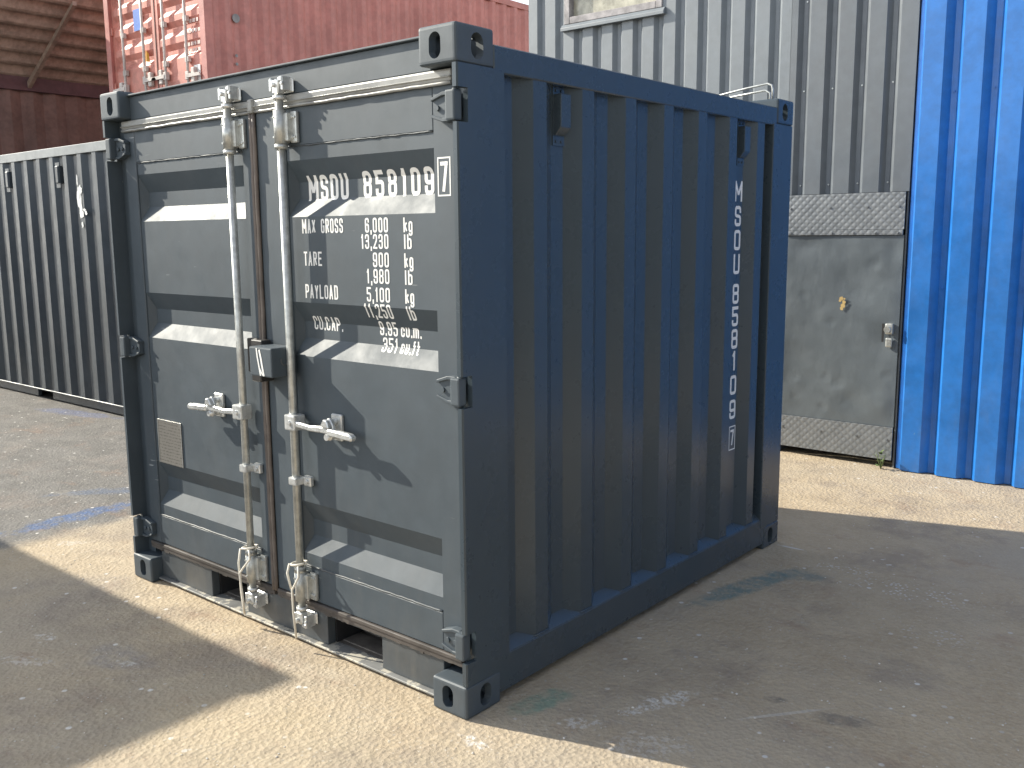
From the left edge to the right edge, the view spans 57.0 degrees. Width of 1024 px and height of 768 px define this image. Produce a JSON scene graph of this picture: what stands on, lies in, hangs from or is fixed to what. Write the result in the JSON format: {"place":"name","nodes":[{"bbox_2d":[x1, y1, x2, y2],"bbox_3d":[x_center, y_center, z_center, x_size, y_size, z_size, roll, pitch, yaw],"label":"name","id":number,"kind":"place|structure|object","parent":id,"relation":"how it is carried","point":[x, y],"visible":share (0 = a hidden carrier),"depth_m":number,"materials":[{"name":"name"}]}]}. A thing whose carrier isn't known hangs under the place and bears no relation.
{"place":"outdoors","nodes":[
{"label":"outdoors","id":0,"kind":"place"},
{"bbox_2d":[0,0,109,154],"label":"corrugated shed","id":1,"kind":"structure","parent":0,"point":[54,81],"depth_m":15.20,"materials":[{"name":"red metal"}]},
{"bbox_2d":[0,387,1023,767],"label":"ground","id":2,"kind":"structure","parent":0,"point":[224,691],"depth_m":3.64,"materials":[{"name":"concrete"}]},
{"bbox_2d":[0,140,127,414],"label":"shipping container","id":3,"kind":"object","parent":2,"relation":"on","point":[59,337],"visible":0.4,"depth_m":9.08,"materials":[{"name":"grey metal"}]},
{"bbox_2d":[100,21,792,719],"bbox_3d":[-0.239,-0.229,4.602,2.200,2.260,2.489,7,12,40],"label":"shipping container","id":4,"kind":"object","parent":2,"relation":"on","point":[444,347],"visible":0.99,"depth_m":3.61,"materials":[{"name":"metal"}]},
{"bbox_2d":[105,86,278,607],"bbox_3d":[-1.403,-0.151,4.095,1.052,2.104,0.114,7,12,40],"label":"door","id":5,"kind":"structure","parent":4,"relation":"in","point":[189,172],"depth_m":4.08,"materials":[{"name":"paint"}]},
{"bbox_2d":[238,544,258,617],"bbox_3d":[-1.091,0.827,3.947,0.085,0.319,0.080,7,12,40],"label":"cable tie","id":6,"kind":"object","parent":4,"relation":"attached to","point":[240,578],"visible":0.94,"depth_m":3.93,"materials":[{"name":"white plastic"}]},
{"bbox_2d":[286,560,307,638],"bbox_3d":[-0.840,0.850,3.736,0.081,0.311,0.082,7,12,40],"label":"cable tie","id":7,"kind":"object","parent":4,"relation":"attached to","point":[295,583],"visible":0.89,"depth_m":3.71,"materials":[{"name":"white plastic"}]},
{"bbox_2d":[247,68,469,666],"bbox_3d":[-0.576,-0.049,3.405,1.126,2.104,0.114,7,12,40],"label":"door","id":8,"kind":"structure","parent":4,"relation":"in","point":[355,182],"depth_m":3.40,"materials":[{"name":"paint"}]},
{"bbox_2d":[719,83,773,98],"bbox_3d":[1.156,-1.452,4.788,0.394,0.114,0.065,7,12,40],"label":"wire bracket","id":9,"kind":"object","parent":4,"relation":"on","point":[771,95],"visible":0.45,"depth_m":4.73,"materials":[{"name":"metal"}]},
{"bbox_2d":[529,0,801,415],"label":"site cabin","id":10,"kind":"object","parent":2,"relation":"on","point":[718,46],"visible":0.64,"depth_m":7.19,"materials":[{"name":"grey metal"}]},
{"bbox_2d":[560,0,665,32],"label":"window","id":11,"kind":"structure","parent":10,"relation":"in","point":[579,15],"depth_m":7.58,"materials":[{"name":"beige glass"}]},
{"bbox_2d":[780,0,921,467],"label":"plated doorway","id":12,"kind":"structure","parent":2,"relation":"on","point":[853,80],"depth_m":6.53,"materials":[{"name":"metal"}]},
{"bbox_2d":[781,235,904,459],"bbox_3d":[2.304,-0.271,6.680,0.828,1.542,0.104,7,12,40],"label":"door","id":13,"kind":"structure","parent":12,"relation":"in","point":[844,292],"depth_m":6.66,"materials":[{"name":"metal"}]},
{"bbox_2d":[873,450,887,468],"bbox_3d":[2.545,0.524,6.506,0.087,0.133,0.104,-6,11,-31],"label":"weed","id":14,"kind":"object","parent":2,"relation":"on","point":[882,460],"visible":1,"depth_m":6.51,"materials":[{"name":"green plant"}]},
{"bbox_2d":[896,0,1023,488],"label":"shipping container","id":15,"kind":"object","parent":2,"relation":"on","point":[961,407],"visible":1,"depth_m":6.03,"materials":[{"name":"blue metal"}]},
{"bbox_2d":[513,0,528,4],"label":"sky","id":16,"kind":"structure","parent":0,"point":[521,1],"materials":[{"name":"white"}]},
{"bbox_3d":[-2.469,-2.051,15.172,2.438,2.590,6.700,7,12,40],"label":"shipping container","id":17,"kind":"object","parent":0,"visible":0},
{"bbox_2d":[103,0,528,92],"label":"shipping container","id":18,"kind":"object","parent":17,"relation":"on","point":[152,44],"visible":0.3,"depth_m":12.50,"materials":[{"name":"red metal"}]},
{"bbox_2d":[110,0,157,92],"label":"door","id":19,"kind":"structure","parent":18,"relation":"in","point":[133,73],"depth_m":12.63,"materials":[{"name":"red paint"}]},
{"bbox_2d":[152,0,202,87],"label":"door","id":20,"kind":"structure","parent":18,"relation":"in","point":[175,66],"depth_m":11.97,"materials":[{"name":"red paint"}]}
]}

